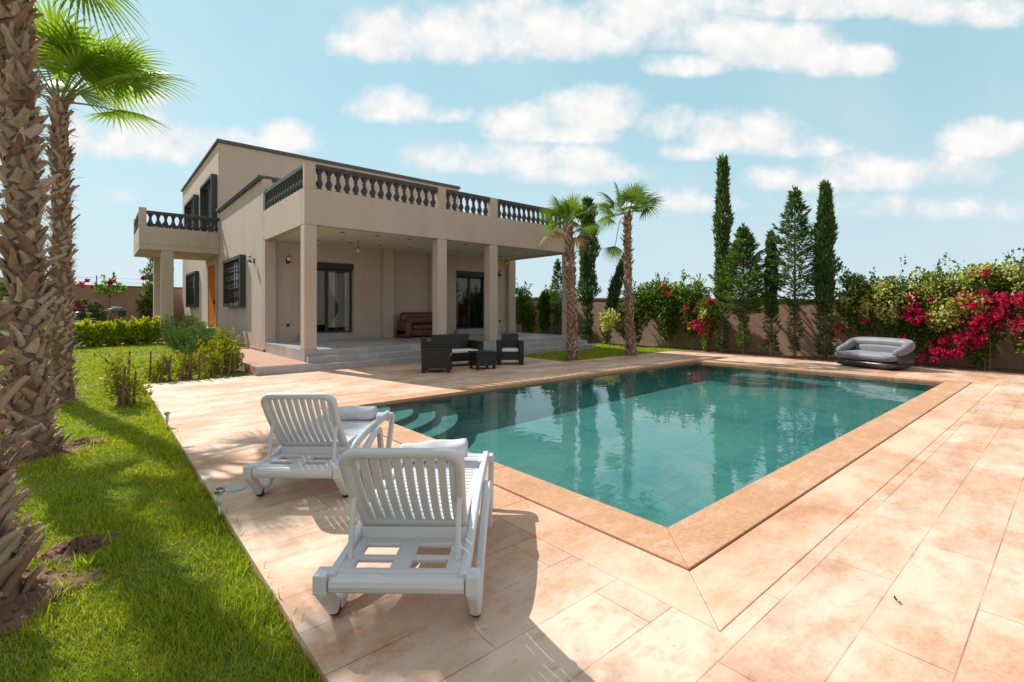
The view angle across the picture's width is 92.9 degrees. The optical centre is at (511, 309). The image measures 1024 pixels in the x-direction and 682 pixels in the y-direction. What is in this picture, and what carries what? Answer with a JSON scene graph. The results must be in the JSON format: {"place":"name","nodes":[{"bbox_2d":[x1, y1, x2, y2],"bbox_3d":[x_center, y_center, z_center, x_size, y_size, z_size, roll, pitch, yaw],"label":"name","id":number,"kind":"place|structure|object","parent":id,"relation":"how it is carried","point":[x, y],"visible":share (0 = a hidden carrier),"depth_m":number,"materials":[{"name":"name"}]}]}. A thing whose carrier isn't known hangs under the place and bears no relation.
{"place":"outdoors","nodes":[
{"label":"outdoors","id":0,"kind":"place"},
{"bbox_2d":[0,328,325,681],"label":"lawn","id":1,"kind":"structure","parent":0,"point":[239,373],"depth_m":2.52,"materials":[{"name":"green plant"}]},
{"bbox_2d":[2,444,89,467],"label":"soil","id":2,"kind":"structure","parent":1,"relation":"on","point":[62,450],"depth_m":4.99,"materials":[{"name":"brown soil"}]},
{"bbox_2d":[0,0,150,459],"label":"fan palm","id":3,"kind":"object","parent":2,"relation":"on","point":[26,264],"visible":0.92,"depth_m":4.91,"materials":[{"name":"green plant"}]},
{"bbox_2d":[0,278,93,314],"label":"wall creeper","id":4,"kind":"object","parent":1,"relation":"on","point":[81,283],"depth_m":24.71,"materials":[{"name":"plant"}]},
{"bbox_2d":[0,562,103,634],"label":"soil","id":5,"kind":"structure","parent":1,"relation":"on","point":[14,612],"depth_m":2.52,"materials":[{"name":"brown soil"}]},
{"bbox_2d":[0,93,56,609],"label":"fan palm","id":6,"kind":"object","parent":5,"relation":"on","point":[15,559],"visible":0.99,"depth_m":2.51,"materials":[{"name":"brown plant"}]},
{"bbox_2d":[52,397,90,403],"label":"soil","id":7,"kind":"structure","parent":1,"relation":"on","point":[79,399],"depth_m":7.95,"materials":[{"name":"brown soil"}]},
{"bbox_2d":[46,309,98,323],"bbox_3d":[-19.811,0.415,21.992,0.773,1.219,2.017,0,0,31],"label":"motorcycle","id":8,"kind":"object","parent":1,"relation":"on","point":[80,314],"visible":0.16,"depth_m":22.19,"materials":[{"name":"black metal"}]},
{"bbox_2d":[33,533,122,567],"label":"soil","id":9,"kind":"structure","parent":1,"relation":"on","point":[86,544],"depth_m":2.98,"materials":[{"name":"brown soil"}]},
{"bbox_2d":[71,321,88,347],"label":"hedge plant","id":10,"kind":"object","parent":1,"relation":"on","point":[77,325],"visible":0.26,"depth_m":15.92,"materials":[{"name":"green plant"}]},
{"bbox_2d":[63,437,109,445],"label":"soil","id":11,"kind":"structure","parent":1,"relation":"on","point":[83,440],"depth_m":5.38,"materials":[{"name":"brown soil"}]},
{"bbox_2d":[78,318,107,346],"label":"hedge plant","id":12,"kind":"object","parent":1,"relation":"on","point":[93,335],"visible":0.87,"depth_m":16.19,"materials":[{"name":"green plant"}]},
{"bbox_2d":[71,272,127,322],"bbox_3d":[-22.535,-0.553,26.003,3.200,3.129,1.046,0,0,-41],"label":"wall creeper","id":13,"kind":"object","parent":1,"relation":"on","point":[109,282],"depth_m":26.21,"materials":[{"name":"green plant"}]},
{"bbox_2d":[99,318,127,345],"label":"hedge plant","id":14,"kind":"object","parent":1,"relation":"on","point":[113,333],"visible":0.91,"depth_m":16.61,"materials":[{"name":"green plant"}]},
{"bbox_2d":[30,0,199,402],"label":"fan palm","id":15,"kind":"object","parent":1,"relation":"on","point":[103,68],"visible":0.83,"depth_m":7.78,"materials":[{"name":"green plant"}]},
{"bbox_2d":[121,366,125,407],"bbox_3d":[-5.877,1.200,7.358,0.067,0.702,0.053,0,0,24],"label":"stake","id":16,"kind":"object","parent":1,"relation":"on","point":[123,393],"visible":0.78,"depth_m":7.36,"materials":[{"name":"brown wood"}]},
{"bbox_2d":[93,351,154,406],"bbox_3d":[-6.018,1.082,7.586,0.631,1.004,0.742,0,0,-11],"label":"golden shrub","id":17,"kind":"object","parent":1,"relation":"on","point":[115,390],"visible":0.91,"depth_m":7.49,"materials":[{"name":"green plant"}]},
{"bbox_2d":[126,351,130,390],"bbox_3d":[-6.038,1.100,7.654,0.067,0.902,0.053,0,0,24],"label":"stake","id":18,"kind":"object","parent":1,"relation":"on","point":[129,362],"visible":0.43,"depth_m":7.65,"materials":[{"name":"brown wood"}]},
{"bbox_2d":[117,316,146,344],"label":"hedge plant","id":19,"kind":"object","parent":1,"relation":"on","point":[133,329],"visible":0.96,"depth_m":17.06,"materials":[{"name":"green plant"}]},
{"bbox_2d":[132,371,136,405],"bbox_3d":[-5.900,1.250,7.601,0.067,0.603,0.053,0,0,24],"label":"stake","id":20,"kind":"object","parent":1,"relation":"on","point":[134,388],"visible":0.68,"depth_m":7.60,"materials":[{"name":"brown wood"}]},
{"bbox_2d":[135,274,152,321],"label":"wall creeper","id":21,"kind":"object","parent":1,"relation":"on","point":[148,304],"depth_m":27.55,"materials":[{"name":"green plant"}]},
{"bbox_2d":[137,315,162,343],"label":"hedge plant","id":22,"kind":"object","parent":1,"relation":"on","point":[152,333],"visible":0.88,"depth_m":17.58,"materials":[{"name":"green plant"}]},
{"bbox_2d":[139,221,162,303],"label":"cypress","id":23,"kind":"object","parent":1,"relation":"on","point":[150,279],"visible":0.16,"depth_m":26.77,"materials":[{"name":"green plant"}]},
{"bbox_2d":[142,350,175,381],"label":"plant","id":24,"kind":"object","parent":1,"relation":"on","point":[154,370],"visible":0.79,"depth_m":9.89,"materials":[{"name":"green plant"}]},
{"bbox_2d":[164,412,169,430],"bbox_3d":[-4.285,1.409,6.046,0.066,0.282,0.066,0,0,-41],"label":"solar lamp","id":25,"kind":"object","parent":1,"relation":"on","point":[167,414],"visible":0.97,"depth_m":6.04,"materials":[{"name":"metal"}]},
{"bbox_2d":[156,312,192,344],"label":"rosemary bush","id":26,"kind":"object","parent":1,"relation":"on","point":[167,330],"visible":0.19,"depth_m":16.71,"materials":[{"name":"green plant"}]},
{"bbox_2d":[161,313,201,346],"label":"rosemary bush","id":27,"kind":"object","parent":1,"relation":"on","point":[169,342],"visible":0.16,"depth_m":15.76,"materials":[{"name":"green plant"}]},
{"bbox_2d":[171,349,199,379],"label":"plant","id":28,"kind":"object","parent":1,"relation":"on","point":[186,366],"visible":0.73,"depth_m":10.26,"materials":[{"name":"green plant"}]},
{"bbox_2d":[166,316,208,352],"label":"rosemary bush","id":29,"kind":"object","parent":1,"relation":"on","point":[174,344],"visible":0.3,"depth_m":14.92,"materials":[{"name":"green plant"}]},
{"bbox_2d":[148,350,235,382],"bbox_3d":[-6.645,1.181,10.163,1.545,0.704,0.233,0,0,-37],"label":"stick fence","id":30,"kind":"object","parent":1,"relation":"on","point":[169,371],"visible":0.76,"depth_m":10.11,"materials":[{"name":"brown wood"}]},
{"bbox_2d":[173,320,215,354],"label":"rosemary bush","id":31,"kind":"object","parent":1,"relation":"on","point":[184,337],"visible":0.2,"depth_m":14.09,"materials":[{"name":"green plant"}]},
{"bbox_2d":[181,321,225,357],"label":"rosemary bush","id":32,"kind":"object","parent":1,"relation":"on","point":[194,346],"visible":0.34,"depth_m":13.12,"materials":[{"name":"green plant"}]},
{"bbox_2d":[197,349,224,376],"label":"plant","id":33,"kind":"object","parent":1,"relation":"on","point":[217,361],"visible":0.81,"depth_m":10.60,"materials":[{"name":"green plant"}]},
{"bbox_2d":[214,487,224,519],"bbox_3d":[-2.079,1.409,3.458,0.066,0.282,0.066,0,0,-41],"label":"solar lamp","id":34,"kind":"object","parent":1,"relation":"on","point":[219,491],"visible":0.94,"depth_m":3.45,"materials":[{"name":"metal"}]},
{"bbox_2d":[193,322,248,372],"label":"golden shrub","id":35,"kind":"object","parent":1,"relation":"on","point":[222,345],"visible":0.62,"depth_m":11.36,"materials":[{"name":"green plant"}]},
{"bbox_2d":[0,0,1023,298],"label":"sky","id":36,"kind":"structure","parent":0,"point":[912,111],"materials":[{"name":"blue"}]},
{"bbox_2d":[143,351,1023,681],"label":"pool deck","id":37,"kind":"structure","parent":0,"point":[931,537],"depth_m":2.55,"materials":[{"name":"stone"}]},
{"bbox_2d":[225,484,246,491],"bbox_3d":[-2.243,1.444,3.950,0.156,0.011,0.156,0,0,-41],"label":"drain cover","id":38,"kind":"object","parent":37,"relation":"on","point":[235,488],"visible":0.99,"depth_m":3.93,"materials":[{"name":"grey plastic"}]},
{"bbox_2d":[243,393,394,496],"bbox_3d":[-1.610,1.043,4.383,0.730,0.831,1.593,0,0,1],"label":"sun lounger","id":39,"kind":"object","parent":37,"relation":"on","point":[309,441],"visible":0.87,"depth_m":3.79,"materials":[{"name":"white plastic"}]},
{"bbox_2d":[327,405,376,420],"bbox_3d":[-1.579,1.013,4.801,0.464,0.138,0.178,0,0,-2],"label":"rolled towel","id":40,"kind":"object","parent":39,"relation":"on","point":[352,412],"visible":0.77,"depth_m":4.74,"materials":[{"name":"white fabric"}]},
{"bbox_2d":[312,448,493,616],"bbox_3d":[-0.496,1.043,2.912,0.730,0.831,1.593,0,0,1],"label":"sun lounger","id":41,"kind":"object","parent":37,"relation":"on","point":[409,509],"visible":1,"depth_m":2.30,"materials":[{"name":"white plastic"}]},
{"bbox_2d":[401,438,467,462],"bbox_3d":[-0.550,0.997,3.471,0.464,0.138,0.178,-4,0,-2],"label":"rolled towel","id":42,"kind":"object","parent":41,"relation":"on","point":[460,446],"visible":0.55,"depth_m":3.43,"materials":[{"name":"white fabric"}]},
{"bbox_2d":[420,337,451,372],"bbox_3d":[-1.789,1.048,11.530,0.716,0.800,0.736,0,0,-4],"label":"wicker armchair","id":43,"kind":"object","parent":37,"relation":"on","point":[436,355],"visible":1,"depth_m":11.18,"materials":[{"name":"black wicker"}]},
{"bbox_2d":[427,334,483,362],"bbox_3d":[-1.491,1.048,12.713,1.356,0.800,0.716,0,0,-32],"label":"wicker sofa","id":44,"kind":"object","parent":37,"relation":"on","point":[462,345],"visible":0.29,"depth_m":12.83,"materials":[{"name":"black wicker"}]},
{"bbox_2d":[468,350,496,369],"bbox_3d":[-0.727,1.233,12.029,0.570,0.430,0.493,0,0,-30],"label":"coffee table","id":45,"kind":"object","parent":37,"relation":"on","point":[478,358],"visible":1,"depth_m":11.86,"materials":[{"name":"black wicker"}]},
{"bbox_2d":[496,333,523,364],"bbox_3d":[-0.054,1.048,13.121,0.736,0.800,0.716,0,0,-1],"label":"wicker armchair","id":46,"kind":"object","parent":37,"relation":"on","point":[509,346],"visible":0.99,"depth_m":12.80,"materials":[{"name":"black wicker"}]},
{"bbox_2d":[834,337,914,369],"bbox_3d":[9.139,1.074,12.319,0.971,0.747,1.622,0,0,-19],"label":"inflatable sofa","id":47,"kind":"object","parent":37,"relation":"on","point":[882,353],"visible":1,"depth_m":12.11,"materials":[{"name":"plastic"}]},
{"bbox_2d":[524,342,695,361],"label":"side lawn","id":48,"kind":"structure","parent":0,"point":[679,348],"depth_m":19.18,"materials":[{"name":"green plant"}]},
{"bbox_2d":[516,278,537,332],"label":"bougainvillea","id":49,"kind":"object","parent":48,"relation":"on","point":[526,315],"visible":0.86,"depth_m":24.18,"materials":[{"name":"green plant"}]},
{"bbox_2d":[534,283,559,333],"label":"bougainvillea","id":50,"kind":"object","parent":48,"relation":"on","point":[543,302],"visible":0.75,"depth_m":23.54,"materials":[{"name":"green plant"}]},
{"bbox_2d":[545,259,561,334],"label":"conifer","id":51,"kind":"object","parent":48,"relation":"on","point":[558,291],"visible":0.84,"depth_m":22.70,"materials":[{"name":"green plant"}]},
{"bbox_2d":[576,195,602,343],"bbox_3d":[3.372,-1.735,21.382,1.219,6.630,1.152,0,0,18],"label":"cypress","id":52,"kind":"object","parent":48,"relation":"on","point":[588,289],"visible":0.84,"depth_m":21.20,"materials":[{"name":"green plant"}]},
{"bbox_2d":[597,308,620,344],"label":"sapling","id":53,"kind":"object","parent":48,"relation":"on","point":[604,323],"visible":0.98,"depth_m":19.91,"materials":[{"name":"green plant"}]},
{"bbox_2d":[599,253,623,342],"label":"cypress","id":54,"kind":"object","parent":48,"relation":"on","point":[614,289],"visible":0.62,"depth_m":20.46,"materials":[{"name":"green plant"}]},
{"bbox_2d":[590,180,663,355],"bbox_3d":[3.677,-1.279,15.538,2.322,5.817,2.342,0,0,-41],"label":"fan palm","id":55,"kind":"object","parent":48,"relation":"on","point":[637,195],"visible":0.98,"depth_m":15.44,"materials":[{"name":"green plant"}]},
{"bbox_2d":[614,279,660,345],"bbox_3d":[5.119,0.148,19.774,1.246,2.834,2.331,0,0,-41],"label":"bougainvillea","id":56,"kind":"object","parent":48,"relation":"on","point":[640,304],"visible":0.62,"depth_m":19.58,"materials":[{"name":"green plant"}]},
{"bbox_2d":[645,269,688,347],"bbox_3d":[6.011,-0.007,18.746,1.266,3.138,1.906,0,0,-41],"label":"bougainvillea","id":57,"kind":"object","parent":48,"relation":"on","point":[669,302],"visible":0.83,"depth_m":18.62,"materials":[{"name":"green plant"}]},
{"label":"soil","id":58,"kind":"structure","parent":48,"relation":"on","visible":0},
{"bbox_2d":[534,191,602,360],"bbox_3d":[1.613,-0.905,14.343,1.950,5.070,2.151,0,0,32],"label":"fan palm","id":59,"kind":"object","parent":58,"relation":"on","point":[572,207],"visible":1,"depth_m":14.27,"materials":[{"name":"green plant"}]},
{"bbox_2d":[376,362,939,527],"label":"pool water","id":60,"kind":"structure","parent":0,"point":[667,446],"depth_m":6.31,"materials":[{"name":"teal liquid"}]},
{"bbox_2d":[682,349,1023,375],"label":"planting strip","id":61,"kind":"object","parent":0,"point":[944,367],"visible":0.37,"depth_m":13.45,"materials":[{"name":"red soil"}]},
{"bbox_2d":[673,273,711,349],"bbox_3d":[6.734,0.097,17.932,1.091,2.929,1.366,0,0,-41],"label":"bougainvillea","id":62,"kind":"object","parent":61,"relation":"on","point":[691,298],"visible":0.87,"depth_m":17.82,"materials":[{"name":"green plant"}]},
{"bbox_2d":[692,287,720,351],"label":"bougainvillea","id":63,"kind":"object","parent":61,"relation":"on","point":[708,317],"visible":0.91,"depth_m":17.11,"materials":[{"name":"green plant"}]},
{"bbox_2d":[710,153,735,352],"bbox_3d":[7.299,-1.916,16.710,0.920,6.993,0.925,0,0,14],"label":"cypress","id":64,"kind":"object","parent":61,"relation":"on","point":[722,214],"visible":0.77,"depth_m":16.62,"materials":[{"name":"green plant"}]},
{"bbox_2d":[707,222,778,354],"bbox_3d":[7.622,-0.673,16.092,2.199,4.506,2.394,0,0,9],"label":"conifer","id":65,"kind":"object","parent":61,"relation":"on","point":[743,256],"visible":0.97,"depth_m":15.93,"materials":[{"name":"green plant"}]},
{"bbox_2d":[759,228,782,356],"bbox_3d":[8.235,-0.535,15.482,0.740,4.231,0.678,0,0,-41],"label":"cypress","id":66,"kind":"object","parent":61,"relation":"on","point":[771,310],"visible":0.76,"depth_m":15.43,"materials":[{"name":"green plant"}]},
{"bbox_2d":[762,185,820,357],"bbox_3d":[8.674,-1.144,14.969,2.026,5.449,1.814,0,0,-41],"label":"conifer","id":67,"kind":"object","parent":61,"relation":"on","point":[794,197],"visible":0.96,"depth_m":14.84,"materials":[{"name":"green plant"}]},
{"bbox_2d":[809,179,842,359],"bbox_3d":[9.248,-1.162,14.353,0.847,5.484,0.828,0,0,30],"label":"cypress","id":68,"kind":"object","parent":61,"relation":"on","point":[824,231],"visible":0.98,"depth_m":14.23,"materials":[{"name":"green plant"}]},
{"bbox_2d":[829,258,894,338],"bbox_3d":[10.027,-0.009,14.020,1.414,3.143,1.501,0,0,-41],"label":"bougainvillea","id":69,"kind":"object","parent":61,"relation":"on","point":[849,302],"visible":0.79,"depth_m":14.02,"materials":[{"name":"green plant"}]},
{"bbox_2d":[859,254,922,351],"bbox_3d":[10.438,0.009,13.301,1.280,3.109,1.593,0,0,-41],"label":"bougainvillea","id":70,"kind":"object","parent":61,"relation":"on","point":[888,305],"visible":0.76,"depth_m":13.20,"materials":[{"name":"green plant"}]},
{"bbox_2d":[901,252,970,366],"bbox_3d":[11.011,0.051,12.618,1.162,3.022,1.375,0,0,-41],"label":"bougainvillea","id":71,"kind":"object","parent":61,"relation":"on","point":[936,293],"visible":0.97,"depth_m":12.49,"materials":[{"name":"green plant"}]},
{"bbox_2d":[940,249,1023,370],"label":"bougainvillea","id":72,"kind":"object","parent":61,"relation":"on","point":[984,311],"visible":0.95,"depth_m":11.80,"materials":[{"name":"pink plant"}]},
{"bbox_2d":[993,248,1023,360],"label":"bougainvillea","id":73,"kind":"object","parent":61,"relation":"on","point":[1017,302],"visible":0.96,"depth_m":11.29,"materials":[{"name":"plant"}]},
{"label":"dry ground","id":74,"kind":"structure","parent":0,"visible":0},
{"bbox_2d":[0,285,182,329],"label":"garden wall","id":75,"kind":"structure","parent":74,"relation":"on","point":[127,300],"depth_m":27.46,"materials":[{"name":"paint"}]},
{"bbox_2d":[134,138,594,375],"bbox_3d":[-8.520,-2.730,23.194,14.750,8.760,22.660,0,0,-41],"label":"villa","id":76,"kind":"object","parent":74,"relation":"on","point":[328,297],"visible":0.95,"depth_m":16.48,"materials":[{"name":"beige paint"}]},
{"bbox_2d":[184,194,198,227],"bbox_3d":[-16.714,-4.880,25.309,0.240,1.660,3.400,0,0,-40],"label":"window","id":77,"kind":"structure","parent":76,"relation":"in","point":[191,207],"depth_m":24.84,"materials":[{"name":"grey paint"}]},
{"bbox_2d":[186,271,198,306],"bbox_3d":[-16.568,-1.040,25.170,0.200,1.780,3.200,0,0,-40],"label":"window","id":78,"kind":"structure","parent":76,"relation":"in","point":[192,278],"depth_m":24.98,"materials":[{"name":"grey paint"}]},
{"bbox_2d":[200,173,216,231],"bbox_3d":[-13.418,-4.100,21.450,0.240,3.180,2.950,0,0,-40],"label":"window","id":79,"kind":"structure","parent":76,"relation":"in","point":[208,190],"depth_m":21.50,"materials":[{"name":"grey paint"}]},
{"bbox_2d":[207,260,217,327],"bbox_3d":[-12.962,-0.662,21.018,0.107,2.817,2.040,0,0,-40],"label":"front door","id":80,"kind":"structure","parent":76,"relation":"in","point":[212,267],"depth_m":20.97,"materials":[{"name":"orange wood"}]},
{"bbox_2d":[223,254,245,306],"bbox_3d":[-10.048,-1.000,17.536,0.200,1.760,2.880,0,0,-40],"label":"window","id":81,"kind":"structure","parent":76,"relation":"in","point":[234,268],"depth_m":17.30,"materials":[{"name":"grey paint"}]},
{"bbox_2d":[247,256,254,262],"bbox_3d":[-8.352,-1.617,15.552,0.202,0.235,0.130,0,0,-41],"label":"wall lamp","id":82,"kind":"object","parent":76,"relation":"attached to","point":[249,258],"visible":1,"depth_m":15.50,"materials":[{"name":"white glass"}]},
{"bbox_2d":[286,256,290,263],"bbox_3d":[-6.963,-1.567,15.159,0.130,0.235,0.202,0,0,-41],"label":"wall lamp","id":83,"kind":"object","parent":76,"relation":"attached to","point":[288,259],"visible":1,"depth_m":15.10,"materials":[{"name":"white glass"}]},
{"bbox_2d":[317,269,351,332],"bbox_3d":[-6.193,-0.295,16.212,1.740,2.110,0.100,0,0,-40],"label":"sliding door","id":84,"kind":"structure","parent":76,"relation":"in","point":[325,270],"depth_m":16.23,"materials":[{"name":"black glass"}]},
{"bbox_2d":[396,312,432,336],"bbox_3d":[-3.287,0.518,17.629,1.600,0.880,0.820,0,0,-41],"label":"leather sofa","id":85,"kind":"object","parent":76,"relation":"on","point":[409,324],"visible":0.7,"depth_m":17.35,"materials":[{"name":"brown leather"}]},
{"bbox_2d":[456,276,482,328],"bbox_3d":[-1.775,-0.295,19.986,1.500,2.110,0.100,0,0,-40],"label":"sliding door","id":86,"kind":"structure","parent":76,"relation":"in","point":[468,278],"depth_m":20.00,"materials":[{"name":"black glass"}]},
{"bbox_2d":[516,297,1023,369],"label":"garden wall","id":87,"kind":"structure","parent":74,"relation":"on","point":[1007,356],"depth_m":16.54,"materials":[{"name":"paint"}]},
{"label":"deck bed","id":88,"kind":"structure","parent":0,"visible":0},
{"bbox_2d":[287,358,998,631],"bbox_3d":[3.100,1.480,8.519,11.500,0.061,6.810,0,0,-41],"label":"pool border","id":89,"kind":"object","parent":88,"relation":"on","point":[723,589],"visible":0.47,"depth_m":3.17,"materials":[{"name":"stone"}]},
{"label":"pool basin","id":90,"kind":"structure","parent":0,"visible":0},
{"bbox_2d":[320,359,971,571],"bbox_3d":[3.103,1.479,8.516,10.760,0.082,6.080,0,0,-41],"label":"pool coping","id":91,"kind":"object","parent":90,"relation":"on","point":[692,541],"visible":0.7,"depth_m":3.96,"materials":[{"name":"stone"}]}
]}

